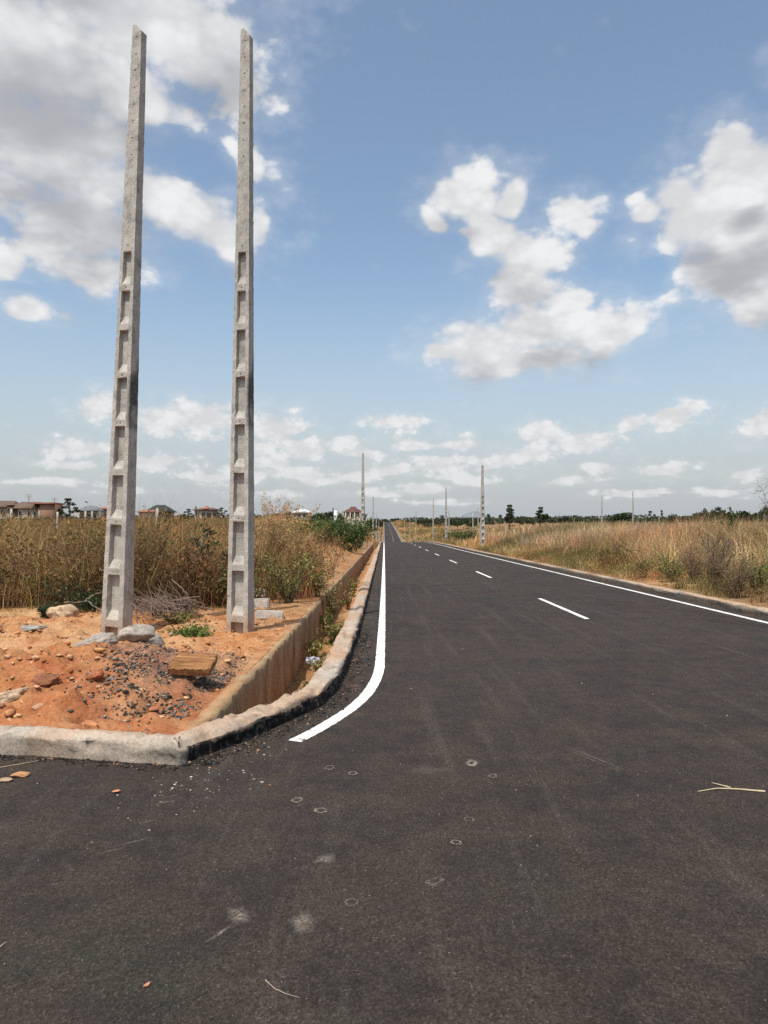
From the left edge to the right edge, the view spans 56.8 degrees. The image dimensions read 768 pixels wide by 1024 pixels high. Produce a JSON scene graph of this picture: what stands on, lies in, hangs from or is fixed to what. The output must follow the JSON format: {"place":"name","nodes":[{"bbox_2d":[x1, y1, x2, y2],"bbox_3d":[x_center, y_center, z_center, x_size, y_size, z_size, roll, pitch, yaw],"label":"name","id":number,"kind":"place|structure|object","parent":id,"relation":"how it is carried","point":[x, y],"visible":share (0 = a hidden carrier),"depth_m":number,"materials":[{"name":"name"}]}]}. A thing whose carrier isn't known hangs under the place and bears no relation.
{"place":"outdoors","nodes":[
{"label":"outdoors","id":0,"kind":"place"},
{"bbox_2d":[254,598,269,607],"bbox_3d":[-2.439,1.776,13.810,0.425,0.185,0.198,-1,-1,0],"label":"concrete block","id":1,"kind":"object","parent":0,"point":[263,602],"depth_m":13.72,"materials":[{"name":"concrete"}]},
{"bbox_2d":[254,491,320,599],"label":"plume grass","id":2,"kind":"object","parent":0,"point":[275,537],"depth_m":15.45,"materials":[{"name":"plant"}]},
{"bbox_2d":[0,522,767,1023],"bbox_3d":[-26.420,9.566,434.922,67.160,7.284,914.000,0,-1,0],"label":"road","id":3,"kind":"structure","parent":0,"point":[580,742],"depth_m":3.68,"materials":[{"name":"asphalt"}]},
{"bbox_2d":[0,777,12,781],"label":"rock","id":4,"kind":"object","parent":3,"relation":"on","point":[6,779],"visible":1,"depth_m":4.54,"materials":[{"name":"stone"}]},
{"bbox_2d":[10,771,29,777],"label":"rock","id":5,"kind":"object","parent":3,"relation":"on","point":[21,774],"visible":1,"depth_m":4.62,"materials":[{"name":"stone"}]},
{"bbox_2d":[0,631,371,773],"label":"asphalt crumbs","id":6,"kind":"object","parent":3,"relation":"on","point":[200,760],"visible":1,"depth_m":5.32,"materials":[{"name":"asphalt"}]},
{"bbox_2d":[0,525,383,764],"bbox_3d":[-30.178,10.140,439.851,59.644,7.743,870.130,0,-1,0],"label":"kerb","id":7,"kind":"structure","parent":3,"relation":"on","point":[320,688],"depth_m":5.18,"materials":[{"name":"concrete"}]},
{"bbox_2d":[285,548,376,694],"bbox_3d":[-0.720,3.353,49.492,1.340,1.982,88.950,0,-1,0],"label":"drain bed","id":8,"kind":"object","parent":3,"relation":"on","point":[305,673],"visible":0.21,"depth_m":15.06,"materials":[{"name":"soil"}]},
{"bbox_2d":[305,656,319,665],"bbox_3d":[-1.129,2.387,11.372,0.270,0.152,0.244,0,-1,0],"label":"plastic bag","id":9,"kind":"object","parent":8,"relation":"on","point":[311,658],"visible":0.4,"depth_m":11.31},
{"bbox_2d":[303,637,324,656],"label":"drain weed","id":10,"kind":"object","parent":8,"relation":"in","point":[314,648],"visible":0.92,"depth_m":11.89,"materials":[{"name":"green plant"}]},
{"bbox_2d":[305,652,326,671],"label":"drain weed","id":11,"kind":"object","parent":8,"relation":"on","point":[317,665],"visible":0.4,"depth_m":10.49,"materials":[{"name":"green plant"}]},
{"bbox_2d":[320,607,333,630],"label":"drain weed","id":12,"kind":"object","parent":8,"relation":"on","point":[323,619],"visible":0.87,"depth_m":15.09,"materials":[{"name":"green plant"}]},
{"bbox_2d":[317,628,339,647],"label":"drain weed","id":13,"kind":"object","parent":8,"relation":"on","point":[332,639],"visible":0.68,"depth_m":12.94,"materials":[{"name":"green plant"}]},
{"bbox_2d":[322,578,343,620],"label":"drain weed","id":14,"kind":"object","parent":8,"relation":"on","point":[332,607],"visible":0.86,"depth_m":17.09,"materials":[{"name":"green plant"}]},
{"bbox_2d":[324,620,344,635],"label":"drain weed","id":15,"kind":"object","parent":8,"relation":"on","point":[336,627],"visible":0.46,"depth_m":13.93,"materials":[{"name":"green plant"}]},
{"bbox_2d":[340,586,356,609],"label":"drain weed","id":16,"kind":"object","parent":8,"relation":"on","point":[348,600],"visible":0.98,"depth_m":19.42,"materials":[{"name":"green plant"}]},
{"bbox_2d":[346,575,359,594],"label":"drain weed","id":17,"kind":"object","parent":8,"relation":"on","point":[353,583],"visible":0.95,"depth_m":23.91,"materials":[{"name":"green plant"}]},
{"bbox_2d":[4,688,756,1015],"bbox_3d":[0.822,1.763,5.510,4.180,0.130,7.337,0,-1,33],"label":"grit","id":18,"kind":"object","parent":3,"relation":"on","point":[250,789],"visible":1,"depth_m":4.41,"materials":[{"name":"gravel"}]},
{"bbox_2d":[698,783,764,791],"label":"twig","id":19,"kind":"object","parent":3,"relation":"on","point":[734,788],"visible":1,"depth_m":4.40,"materials":[{"name":"wood"}]},
{"bbox_2d":[0,519,767,734],"bbox_3d":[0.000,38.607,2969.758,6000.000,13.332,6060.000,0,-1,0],"label":"ground","id":20,"kind":"structure","parent":0,"point":[24,671],"depth_m":7.05,"materials":[{"name":"soil"}]},
{"bbox_2d":[0,687,29,702],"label":"rock","id":21,"kind":"object","parent":20,"relation":"on","point":[10,696],"visible":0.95,"depth_m":6.00,"materials":[{"name":"stone"}]},
{"bbox_2d":[0,556,36,604],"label":"dark bush","id":22,"kind":"object","parent":20,"relation":"on","point":[6,573],"visible":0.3,"depth_m":13.13,"materials":[{"name":"green plant"}]},
{"bbox_2d":[0,498,64,520],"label":"house","id":23,"kind":"structure","parent":20,"relation":"on","point":[25,507],"depth_m":160.28,"materials":[{"name":"paint"}]},
{"bbox_2d":[21,625,46,630],"bbox_3d":[-4.949,1.601,9.833,0.538,0.062,0.264,0,-1,-11],"label":"rock","id":24,"kind":"object","parent":20,"relation":"on","point":[29,627],"visible":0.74,"depth_m":9.77,"materials":[{"name":"stone"}]},
{"bbox_2d":[0,529,70,579],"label":"dry bush","id":25,"kind":"object","parent":20,"relation":"on","point":[22,549],"visible":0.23,"depth_m":14.10,"materials":[{"name":"brown plant"}]},
{"bbox_2d":[31,673,59,685],"bbox_3d":[-2.986,1.471,6.277,0.225,0.102,0.160,0,-1,4],"label":"rock","id":26,"kind":"object","parent":20,"relation":"on","point":[42,679],"visible":0.98,"depth_m":6.23,"materials":[{"name":"stone"}]},
{"bbox_2d":[34,600,58,618],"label":"weed","id":27,"kind":"object","parent":20,"relation":"on","point":[42,609],"visible":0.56,"depth_m":11.66,"materials":[{"name":"green plant"}]},
{"bbox_2d":[45,604,78,617],"bbox_3d":[-5.301,1.707,11.648,0.482,0.388,0.387,0,-1,23],"label":"rock","id":28,"kind":"object","parent":20,"relation":"on","point":[69,610],"visible":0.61,"depth_m":11.54,"materials":[{"name":"stone"}]},
{"bbox_2d":[41,530,97,575],"bbox_3d":[-6.481,1.113,14.593,1.152,1.509,1.189,0,-1,-36],"label":"dry bush","id":29,"kind":"object","parent":20,"relation":"on","point":[67,546],"visible":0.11,"depth_m":14.46,"materials":[{"name":"brown plant"}]},
{"bbox_2d":[57,498,81,517],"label":"sparse tree","id":30,"kind":"object","parent":20,"relation":"on","point":[69,503],"visible":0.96,"depth_m":164.43,"materials":[{"name":"green plant"}]},
{"bbox_2d":[38,573,102,608],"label":"dark bush","id":31,"kind":"object","parent":20,"relation":"on","point":[62,591],"visible":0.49,"depth_m":12.74,"materials":[{"name":"green plant"}]},
{"bbox_2d":[64,592,101,610],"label":"dead branch","id":32,"kind":"object","parent":20,"relation":"on","point":[86,600],"visible":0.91,"depth_m":12.38,"materials":[{"name":"wood"}]},
{"bbox_2d":[63,522,105,567],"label":"dry bush","id":33,"kind":"object","parent":20,"relation":"on","point":[70,533],"visible":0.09,"depth_m":15.08,"materials":[{"name":"brown plant"}]},
{"bbox_2d":[68,586,102,612],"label":"dark bush","id":34,"kind":"object","parent":20,"relation":"on","point":[87,605],"visible":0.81,"depth_m":12.51,"materials":[{"name":"green plant"}]},
{"bbox_2d":[80,720,97,729],"bbox_3d":[-2.223,1.623,5.357,0.130,0.099,0.114,0,-1,-17],"label":"rock","id":35,"kind":"object","parent":20,"relation":"on","point":[89,724],"visible":0.69,"depth_m":5.32,"materials":[{"name":"stone"}]},
{"bbox_2d":[78,506,103,519],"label":"house","id":36,"kind":"structure","parent":20,"relation":"on","point":[96,510],"depth_m":175.10,"materials":[{"name":"paint"}]},
{"bbox_2d":[85,668,104,680],"bbox_3d":[-2.570,1.454,6.317,0.125,0.117,0.172,0,-1,38],"label":"rock","id":37,"kind":"object","parent":20,"relation":"on","point":[96,674],"visible":0.97,"depth_m":6.29,"materials":[{"name":"stone"}]},
{"bbox_2d":[74,632,117,646],"bbox_3d":[-3.105,1.419,7.619,0.492,0.188,0.280,-15,19,-20],"label":"rock","id":38,"kind":"object","parent":20,"relation":"on","point":[111,638],"visible":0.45,"depth_m":7.60,"materials":[{"name":"stone"}]},
{"bbox_2d":[99,507,106,519],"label":"house","id":39,"kind":"structure","parent":20,"relation":"on","point":[104,512],"depth_m":189.97,"materials":[{"name":"paint"}]},
{"bbox_2d":[100,25,146,635],"bbox_3d":[-3.785,-2.414,10.477,0.412,9.560,0.226,2,-1,20],"label":"concrete pole","id":40,"kind":"object","parent":20,"relation":"on","point":[117,601],"visible":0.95,"depth_m":10.43,"materials":[{"name":"concrete"}]},
{"bbox_2d":[117,623,154,641],"bbox_3d":[-2.824,1.408,8.181,0.368,0.217,0.372,0,-1,18],"label":"rock","id":41,"kind":"object","parent":20,"relation":"on","point":[140,632],"visible":0.88,"depth_m":8.10,"materials":[{"name":"stone"}]},
{"bbox_2d":[0,614,286,728],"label":"soil clods","id":42,"kind":"object","parent":20,"relation":"on","point":[10,712],"visible":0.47,"depth_m":6.97,"materials":[{"name":"soil"}]},
{"bbox_2d":[48,639,246,732],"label":"gravel","id":43,"kind":"structure","parent":20,"relation":"on","point":[203,683],"depth_m":6.53,"materials":[{"name":"gravel"}]},
{"bbox_2d":[168,651,217,675],"bbox_3d":[-1.786,1.417,6.648,0.405,0.080,0.284,4,21,-4],"label":"wooden block","id":44,"kind":"object","parent":43,"relation":"on","point":[193,664],"depth_m":6.58,"materials":[{"name":"brown wood"}]},
{"bbox_2d":[136,510,159,519],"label":"house","id":45,"kind":"structure","parent":20,"relation":"on","point":[144,512],"depth_m":150.04,"materials":[{"name":"paint"}]},
{"bbox_2d":[144,633,163,644],"bbox_3d":[-2.781,1.558,8.512,0.276,0.211,0.219,0,-1,-20],"label":"rock","id":46,"kind":"object","parent":20,"relation":"on","point":[157,639],"visible":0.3,"depth_m":8.47,"materials":[{"name":"stone"}]},
{"bbox_2d":[134,531,189,592],"bbox_3d":[-4.529,1.028,13.954,1.247,1.605,1.594,-1,-1,39],"label":"dry bush","id":47,"kind":"object","parent":20,"relation":"on","point":[154,555],"visible":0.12,"depth_m":13.60,"materials":[{"name":"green plant"}]},
{"bbox_2d":[147,505,176,519],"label":"house","id":48,"kind":"structure","parent":20,"relation":"on","point":[170,511],"depth_m":165.38,"materials":[{"name":"brown"}]},
{"bbox_2d":[137,511,205,562],"bbox_3d":[-4.457,0.918,14.997,1.510,1.902,1.275,0,-1,-14],"label":"dry bush","id":49,"kind":"object","parent":20,"relation":"on","point":[164,536],"visible":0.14,"depth_m":14.96,"materials":[{"name":"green plant"}]},
{"bbox_2d":[133,579,213,623],"bbox_3d":[-3.791,1.467,12.209,1.574,0.634,2.485,0,-1,0],"label":"brushwood pile","id":50,"kind":"object","parent":20,"relation":"on","point":[156,605],"visible":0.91,"depth_m":11.95,"materials":[{"name":"grey plant"}]},
{"bbox_2d":[156,602,198,622],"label":"weed","id":51,"kind":"object","parent":20,"relation":"on","point":[177,619],"visible":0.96,"depth_m":11.21,"materials":[{"name":"green plant"}]},
{"bbox_2d":[0,515,360,625],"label":"straw tufts","id":52,"kind":"object","parent":20,"relation":"on","point":[92,612],"visible":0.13,"depth_m":12.27,"materials":[{"name":"brown plant"}]},
{"bbox_2d":[162,615,214,636],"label":"weed","id":53,"kind":"object","parent":20,"relation":"on","point":[195,631],"visible":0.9,"depth_m":10.23,"materials":[{"name":"green plant"}]},
{"bbox_2d":[1,513,378,546],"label":"distant scrub","id":54,"kind":"object","parent":20,"relation":"on","point":[87,519],"visible":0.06,"depth_m":102.88,"materials":[{"name":"green plant"}]},
{"bbox_2d":[0,485,379,611],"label":"dry scrub","id":55,"kind":"object","parent":20,"relation":"on","point":[33,532],"visible":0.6,"depth_m":13.72,"materials":[{"name":"brown plant"}]},
{"bbox_2d":[159,543,226,602],"bbox_3d":[-3.718,1.220,13.794,1.300,1.255,1.366,0,-1,-32],"label":"dry bush","id":56,"kind":"object","parent":20,"relation":"on","point":[196,558],"visible":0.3,"depth_m":13.59,"materials":[{"name":"brown plant"}]},
{"bbox_2d":[192,505,219,519],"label":"house","id":57,"kind":"structure","parent":20,"relation":"on","point":[208,511],"depth_m":199.98,"materials":[{"name":"paint"}]},
{"bbox_2d":[187,518,227,582],"bbox_3d":[-3.503,1.004,14.578,1.037,1.775,0.753,0,-1,-14],"label":"broadleaf shrub","id":58,"kind":"object","parent":20,"relation":"on","point":[197,541],"visible":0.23,"depth_m":14.47,"materials":[{"name":"green plant"}]},
{"bbox_2d":[191,557,227,607],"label":"dry bush","id":59,"kind":"object","parent":20,"relation":"on","point":[222,593],"visible":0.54,"depth_m":13.46,"materials":[{"name":"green plant"}]},
{"bbox_2d":[216,508,228,518],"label":"sparse tree","id":60,"kind":"object","parent":20,"relation":"on","point":[222,512],"visible":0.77,"depth_m":199.86,"materials":[{"name":"green plant"}]},
{"bbox_2d":[226,28,254,632],"bbox_3d":[-2.103,-2.460,10.627,0.371,9.560,0.215,0,-1,17],"label":"concrete pole","id":61,"kind":"object","parent":20,"relation":"on","point":[240,599],"visible":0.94,"depth_m":10.58,"materials":[{"name":"concrete"}]},
{"bbox_2d":[254,560,281,598],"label":"green bush","id":62,"kind":"object","parent":20,"relation":"on","point":[260,592],"visible":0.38,"depth_m":14.11,"materials":[{"name":"green plant"}]},
{"bbox_2d":[255,610,283,619],"bbox_3d":[-1.962,1.762,12.173,0.485,0.142,0.198,2,-1,-3],"label":"concrete block","id":63,"kind":"object","parent":20,"relation":"on","point":[261,614],"depth_m":12.09,"materials":[{"name":"concrete"}]},
{"bbox_2d":[254,534,287,583],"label":"dry bush","id":64,"kind":"object","parent":20,"relation":"on","point":[256,552],"visible":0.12,"depth_m":15.41,"materials":[{"name":"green plant"}]},
{"bbox_2d":[184,544,372,729],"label":"drain wall","id":65,"kind":"structure","parent":20,"relation":"on","point":[269,677],"depth_m":9.27,"materials":[{"name":"concrete"}]},
{"bbox_2d":[254,541,336,602],"bbox_3d":[-1.873,1.274,14.779,1.755,1.324,1.479,0,-1,0],"label":"green bush","id":66,"kind":"object","parent":20,"relation":"on","point":[281,591],"visible":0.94,"depth_m":14.66,"materials":[{"name":"green plant"}]},
{"bbox_2d":[278,532,318,563],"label":"dry bush","id":67,"kind":"object","parent":20,"relation":"on","point":[299,549],"visible":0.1,"depth_m":18.53,"materials":[{"name":"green plant"}]},
{"bbox_2d":[291,509,312,518],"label":"house","id":68,"kind":"structure","parent":20,"relation":"on","point":[302,512],"depth_m":310.00,"materials":[{"name":"paint"}]},
{"bbox_2d":[288,509,332,543],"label":"green bush","id":69,"kind":"object","parent":20,"relation":"on","point":[313,527],"visible":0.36,"depth_m":49.46,"materials":[{"name":"green plant"}]},
{"bbox_2d":[297,558,339,596],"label":"green bush","id":70,"kind":"object","parent":20,"relation":"on","point":[319,586],"visible":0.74,"depth_m":16.25,"materials":[{"name":"green plant"}]},
{"bbox_2d":[297,511,357,545],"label":"green bush","id":71,"kind":"object","parent":20,"relation":"on","point":[319,521],"visible":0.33,"depth_m":52.24,"materials":[{"name":"green plant"}]},
{"bbox_2d":[342,507,360,528],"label":"house","id":72,"kind":"structure","parent":20,"relation":"on","point":[349,512],"depth_m":299.96,"materials":[{"name":"paint"}]},
{"bbox_2d":[323,511,385,551],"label":"green bush","id":73,"kind":"object","parent":20,"relation":"on","point":[358,532],"visible":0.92,"depth_m":46.62,"materials":[{"name":"green plant"}]},
{"bbox_2d":[361,453,364,544],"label":"concrete pole","id":74,"kind":"object","parent":20,"relation":"on","point":[362,500],"visible":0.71,"depth_m":74.97,"materials":[{"name":"concrete"}]},
{"bbox_2d":[372,496,373,540],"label":"concrete pole","id":75,"kind":"object","parent":20,"relation":"on","point":[373,516],"visible":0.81,"depth_m":134.93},
{"bbox_2d":[374,518,383,530],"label":"tree","id":76,"kind":"object","parent":20,"relation":"on","point":[380,523],"visible":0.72,"depth_m":379.71,"materials":[{"name":"green plant"}]},
{"bbox_2d":[63,513,766,526],"bbox_3d":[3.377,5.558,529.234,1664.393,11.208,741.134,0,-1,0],"label":"woods","id":77,"kind":"object","parent":20,"relation":"on","point":[536,520],"visible":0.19,"depth_m":473.32,"materials":[{"name":"green plant"}]},
{"bbox_2d":[445,488,446,539],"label":"concrete pole","id":78,"kind":"object","parent":20,"relation":"on","point":[445,513],"visible":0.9,"depth_m":97.97,"materials":[{"name":"concrete"}]},
{"bbox_2d":[452,520,462,530],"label":"round tree","id":79,"kind":"object","parent":20,"relation":"on","point":[457,523],"visible":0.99,"depth_m":329.26,"materials":[{"name":"green plant"}]},
{"bbox_2d":[444,525,479,541],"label":"green bush","id":80,"kind":"object","parent":20,"relation":"on","point":[462,536],"visible":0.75,"depth_m":84.82,"materials":[{"name":"green plant"}]},
{"bbox_2d":[480,465,484,545],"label":"concrete pole","id":81,"kind":"object","parent":20,"relation":"on","point":[482,527],"visible":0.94,"depth_m":62.96,"materials":[{"name":"concrete"}]},
{"bbox_2d":[505,504,514,527],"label":"tall tree","id":82,"kind":"object","parent":20,"relation":"on","point":[510,515],"visible":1,"depth_m":299.62,"materials":[{"name":"green plant"}]},
{"bbox_2d":[515,517,523,527],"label":"tree","id":83,"kind":"object","parent":20,"relation":"on","point":[520,521],"visible":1,"depth_m":298.99,"materials":[{"name":"green plant"}]},
{"bbox_2d":[534,507,544,526],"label":"tall tree","id":84,"kind":"object","parent":20,"relation":"on","point":[539,515],"visible":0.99,"depth_m":299.29,"materials":[{"name":"green plant"}]},
{"bbox_2d":[367,516,765,543],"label":"distant grass","id":85,"kind":"structure","parent":20,"relation":"on","point":[411,535],"depth_m":215.79,"materials":[{"name":"plant"}]},
{"bbox_2d":[391,522,767,617],"bbox_3d":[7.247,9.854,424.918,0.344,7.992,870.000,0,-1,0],"label":"kerb","id":86,"kind":"structure","parent":20,"relation":"on","point":[730,605],"depth_m":18.59,"materials":[{"name":"concrete"}]},
{"bbox_2d":[429,507,767,602],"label":"dry grass","id":87,"kind":"structure","parent":20,"relation":"on","point":[621,549],"depth_m":28.19,"materials":[{"name":"plant"}]},
{"bbox_2d":[601,496,602,523],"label":"concrete pole","id":88,"kind":"object","parent":20,"relation":"on","point":[601,512],"visible":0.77,"depth_m":164.96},
{"bbox_2d":[609,511,631,521],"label":"round tree","id":89,"kind":"object","parent":20,"relation":"on","point":[621,516],"visible":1,"depth_m":168.60,"materials":[{"name":"green plant"}]},
{"bbox_2d":[632,491,633,522],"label":"concrete pole","id":90,"kind":"object","parent":20,"relation":"on","point":[632,508],"visible":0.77,"depth_m":139.97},
{"bbox_2d":[633,560,653,577],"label":"green bush","id":91,"kind":"object","parent":20,"relation":"on","point":[641,567],"visible":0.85,"depth_m":22.52,"materials":[{"name":"green plant"}]},
{"bbox_2d":[646,511,657,523],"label":"sparse tree","id":92,"kind":"object","parent":20,"relation":"on","point":[651,517],"visible":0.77,"depth_m":149.95,"materials":[{"name":"green plant"}]},
{"bbox_2d":[650,551,689,581],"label":"green bush","id":93,"kind":"object","parent":20,"relation":"on","point":[669,572],"visible":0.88,"depth_m":20.49,"materials":[{"name":"green plant"}]},
{"bbox_2d":[665,513,681,523],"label":"tree","id":94,"kind":"object","parent":20,"relation":"on","point":[671,519],"visible":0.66,"depth_m":159.75,"materials":[{"name":"green plant"}]},
{"bbox_2d":[670,543,718,583],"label":"bare shrub","id":95,"kind":"object","parent":20,"relation":"on","point":[692,573],"visible":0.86,"depth_m":19.45,"materials":[{"name":"brown plant"}]},
{"bbox_2d":[691,508,713,522],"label":"spreading tree","id":96,"kind":"object","parent":20,"relation":"on","point":[700,514],"visible":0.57,"depth_m":139.74,"materials":[{"name":"green plant"}]},
{"bbox_2d":[704,506,727,524],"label":"spreading tree","id":97,"kind":"object","parent":20,"relation":"on","point":[715,513],"visible":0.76,"depth_m":129.73,"materials":[{"name":"green plant"}]},
{"bbox_2d":[696,530,741,590],"bbox_3d":[8.166,1.204,17.452,1.185,1.585,1.076,0,-1,37],"label":"bare shrub","id":98,"kind":"object","parent":20,"relation":"on","point":[712,569],"visible":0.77,"depth_m":17.40,"materials":[{"name":"brown plant"}]},
{"bbox_2d":[717,507,738,532],"bbox_3d":[13.131,0.726,26.953,0.724,1.924,0.761,0,-1,0],"label":"sapling","id":99,"kind":"object","parent":20,"relation":"on","point":[731,516],"visible":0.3,"depth_m":26.93,"materials":[{"name":"green plant"}]},
{"bbox_2d":[724,510,748,521],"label":"round tree","id":100,"kind":"object","parent":20,"relation":"on","point":[743,513],"visible":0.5,"depth_m":129.29,"materials":[{"name":"green plant"}]},
{"bbox_2d":[712,544,765,598],"bbox_3d":[7.857,1.343,15.740,1.137,1.258,1.126,0,-1,0],"label":"bare shrub","id":101,"kind":"object","parent":20,"relation":"on","point":[735,581],"visible":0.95,"depth_m":15.76,"materials":[{"name":"brown plant"}]},
{"bbox_2d":[742,512,760,520],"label":"round tree","id":102,"kind":"object","parent":20,"relation":"on","point":[755,514],"visible":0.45,"depth_m":139.17,"materials":[{"name":"green plant"}]},
{"bbox_2d":[737,551,767,594],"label":"green bush","id":103,"kind":"object","parent":20,"relation":"on","point":[757,571],"visible":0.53,"depth_m":16.21,"materials":[{"name":"green plant"}]},
{"bbox_2d":[747,475,767,526],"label":"bare tree","id":104,"kind":"object","parent":20,"relation":"on","point":[765,503],"visible":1,"depth_m":19.26,"materials":[{"name":"brown plant"}]},
{"bbox_2d":[757,506,767,523],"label":"spreading tree","id":105,"kind":"object","parent":20,"relation":"on","point":[762,517],"visible":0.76,"depth_m":139.76,"materials":[{"name":"green plant"}]},
{"bbox_2d":[0,0,767,520],"label":"sky","id":106,"kind":"structure","parent":0,"point":[524,241],"materials":[{"name":"blue"}]},
{"bbox_2d":[459,511,486,517],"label":"hill","id":107,"kind":"structure","parent":0,"point":[475,514],"depth_m":3567.01,"materials":[{"name":"stone"}]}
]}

